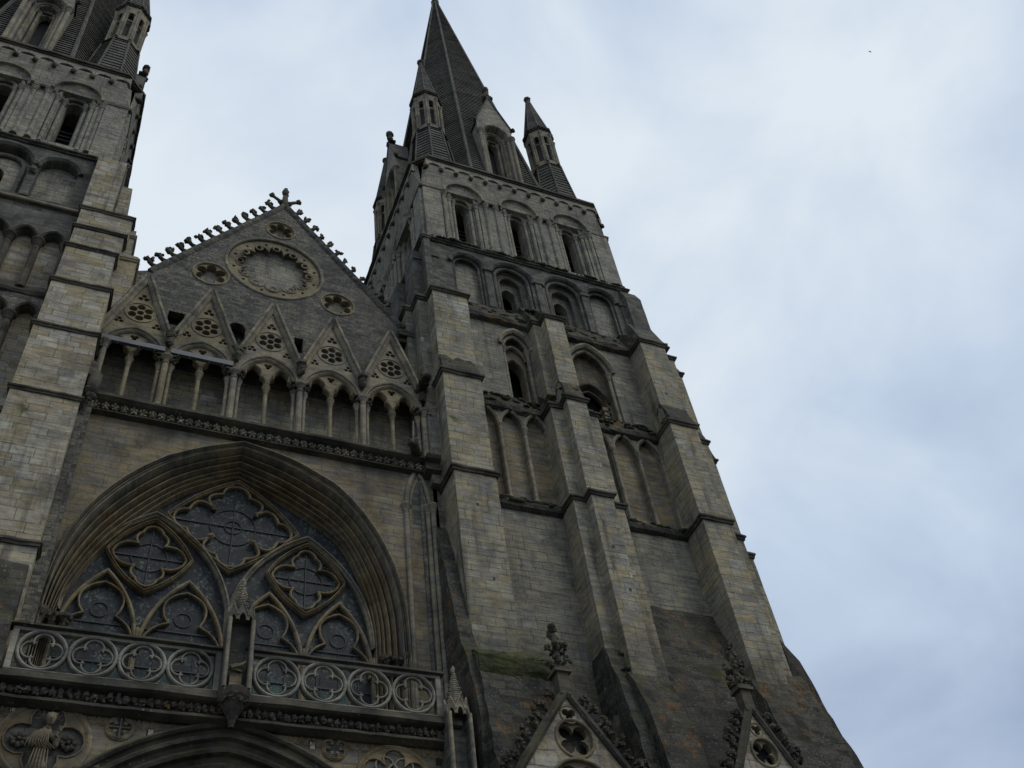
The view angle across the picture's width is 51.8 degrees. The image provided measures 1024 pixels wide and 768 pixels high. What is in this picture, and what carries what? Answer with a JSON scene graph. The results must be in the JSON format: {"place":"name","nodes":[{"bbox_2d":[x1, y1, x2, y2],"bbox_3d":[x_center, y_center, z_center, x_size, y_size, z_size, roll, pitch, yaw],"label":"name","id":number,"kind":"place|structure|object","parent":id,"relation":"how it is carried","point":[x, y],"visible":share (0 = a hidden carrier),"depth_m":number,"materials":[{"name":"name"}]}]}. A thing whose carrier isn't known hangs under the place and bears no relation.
{"place":"outdoors","nodes":[
{"label":"outdoors","id":0,"kind":"place"},
{"bbox_2d":[127,0,1023,767],"label":"sky","id":1,"kind":"structure","parent":0,"point":[823,232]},
{"label":"ground","id":2,"kind":"structure","parent":0,"visible":0},
{"bbox_2d":[0,0,151,667],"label":"church tower","id":3,"kind":"structure","parent":2,"relation":"on","point":[72,94],"depth_m":39.10,"materials":[{"name":"stone"}]},
{"bbox_2d":[0,59,34,129],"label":"belfry window","id":4,"kind":"structure","parent":3,"relation":"in","point":[20,88],"depth_m":46.19,"materials":[{"name":"stone"}]},
{"bbox_2d":[36,79,104,150],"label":"belfry window","id":5,"kind":"structure","parent":3,"relation":"in","point":[56,85],"depth_m":46.57,"materials":[{"name":"stone"}]},
{"bbox_2d":[0,668,462,767],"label":"church porch","id":6,"kind":"object","parent":2,"relation":"on","point":[105,723],"visible":0.95,"depth_m":25.19,"materials":[{"name":"stone"}]},
{"bbox_2d":[24,712,63,767],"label":"statue","id":7,"kind":"object","parent":6,"relation":"on","point":[44,735],"visible":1,"depth_m":23.47,"materials":[{"name":"grey stone"}]},
{"bbox_2d":[2,620,223,691],"bbox_3d":[-9.622,6.742,25.645,5.089,1.454,0.410,13,-52,-19],"label":"balustrade","id":8,"kind":"object","parent":6,"relation":"on","point":[36,631],"visible":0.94,"depth_m":25.68,"materials":[{"name":"stone"}]},
{"bbox_2d":[215,579,255,728],"bbox_3d":[-6.992,6.748,26.872,0.854,4.500,0.799,13,-52,-19],"label":"niche pinnacle","id":9,"kind":"object","parent":6,"relation":"on","point":[232,700],"visible":1,"depth_m":26.67,"materials":[{"name":"stone"}]},
{"bbox_2d":[228,661,246,672],"bbox_3d":[-6.891,7.094,26.401,0.433,0.281,0.308,13,-52,-19],"label":"broken carving","id":10,"kind":"object","parent":9,"relation":"in","point":[236,667],"visible":0.99,"depth_m":26.30},
{"bbox_2d":[245,647,443,717],"bbox_3d":[-4.348,7.920,27.549,5.385,1.527,0.416,13,-52,-19],"label":"balustrade","id":11,"kind":"object","parent":6,"relation":"on","point":[336,666],"visible":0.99,"depth_m":27.63,"materials":[{"name":"stone"}]},
{"bbox_2d":[443,666,476,767],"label":"niche pinnacle","id":12,"kind":"object","parent":6,"relation":"on","point":[459,749],"visible":0.99,"depth_m":27.44,"materials":[{"name":"stone"}]},
{"bbox_2d":[24,188,448,714],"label":"church nave","id":13,"kind":"structure","parent":2,"relation":"on","point":[282,470],"depth_m":34.56,"materials":[{"name":"stone"}]},
{"bbox_2d":[85,370,102,400],"bbox_3d":[-13.313,0.193,33.382,0.478,1.895,1.202,17,-54,-22],"label":"gargoyle","id":14,"kind":"object","parent":13,"relation":"attached to","point":[94,382],"visible":0.99,"depth_m":32.83,"materials":[{"name":"grey stone"}]},
{"bbox_2d":[102,333,165,352],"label":"steel beam","id":15,"kind":"structure","parent":13,"relation":"attached to","point":[136,344],"depth_m":36.07,"materials":[{"name":"metal"}]},
{"bbox_2d":[171,348,233,366],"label":"steel beam","id":16,"kind":"structure","parent":13,"relation":"attached to","point":[201,358],"depth_m":36.80,"materials":[{"name":"metal"}]},
{"bbox_2d":[39,480,376,705],"bbox_3d":[-8.487,6.400,31.236,9.200,9.820,0.320,13,-52,-19],"label":"great window","id":17,"kind":"structure","parent":13,"relation":"in","point":[176,574],"depth_m":31.67,"materials":[{"name":"stone"}]},
{"bbox_2d":[230,339,250,349],"bbox_3d":[-9.808,-1.364,37.996,0.892,0.501,0.358,13,-52,-19],"label":"fern","id":18,"kind":"object","parent":13,"relation":"on","point":[239,343],"visible":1,"depth_m":38.03,"materials":[{"name":"green plant"}]},
{"bbox_2d":[412,421,413,437],"bbox_3d":[-3.575,1.830,38.155,0.064,1.506,0.198,-27,-50,14],"label":"stay rod","id":19,"kind":"object","parent":13,"relation":"attached to","point":[412,429],"visible":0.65,"depth_m":38.36,"materials":[{"name":"metal"}]},
{"bbox_2d":[407,437,422,455],"bbox_3d":[-3.365,2.289,36.822,0.463,0.932,1.656,-8,-48,-2],"label":"gargoyle","id":20,"kind":"object","parent":13,"relation":"attached to","point":[414,446],"visible":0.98,"depth_m":36.41,"materials":[{"name":"grey stone"}]},
{"bbox_2d":[364,0,863,767],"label":"church tower","id":21,"kind":"structure","parent":2,"relation":"on","point":[584,506],"depth_m":39.95,"materials":[{"name":"stone"}]},
{"bbox_2d":[373,279,385,300],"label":"belfry window","id":22,"kind":"structure","parent":21,"relation":"in","point":[383,281],"depth_m":56.54,"materials":[{"name":"stone"}]},
{"bbox_2d":[392,213,412,282],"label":"belfry window","id":23,"kind":"structure","parent":21,"relation":"in","point":[396,254],"depth_m":54.82,"materials":[{"name":"stone"}]},
{"bbox_2d":[414,372,432,392],"bbox_3d":[-3.322,-0.063,39.877,0.553,0.632,1.291,13,-52,-19],"label":"gargoyle","id":24,"kind":"object","parent":21,"relation":"attached to","point":[424,382],"visible":1,"depth_m":39.68,"materials":[{"name":"grey stone"}]},
{"bbox_2d":[442,182,485,249],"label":"belfry window","id":25,"kind":"structure","parent":21,"relation":"in","point":[451,202],"depth_m":53.31,"materials":[{"name":"stone"}]},
{"bbox_2d":[498,328,538,402],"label":"lancet window","id":26,"kind":"structure","parent":21,"relation":"in","point":[525,356],"depth_m":45.14,"materials":[{"name":"stone"}]},
{"bbox_2d":[498,198,540,261],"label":"belfry window","id":27,"kind":"structure","parent":21,"relation":"in","point":[507,217],"depth_m":54.36,"materials":[{"name":"stone"}]},
{"bbox_2d":[498,623,645,767],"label":"porch gable","id":28,"kind":"structure","parent":21,"relation":"attached to","point":[567,723],"depth_m":27.76,"materials":[{"name":"grey stone"}]},
{"bbox_2d":[549,213,594,276],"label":"belfry window","id":29,"kind":"structure","parent":21,"relation":"in","point":[583,226],"depth_m":55.32,"materials":[{"name":"stone"}]},
{"bbox_2d":[570,343,622,421],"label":"lancet window","id":30,"kind":"structure","parent":21,"relation":"in","point":[604,411],"depth_m":46.33,"materials":[{"name":"stone"}]},
{"bbox_2d":[719,642,806,767],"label":"porch gable","id":31,"kind":"structure","parent":21,"relation":"attached to","point":[751,738],"depth_m":30.08,"materials":[{"name":"grey stone"}]}
]}

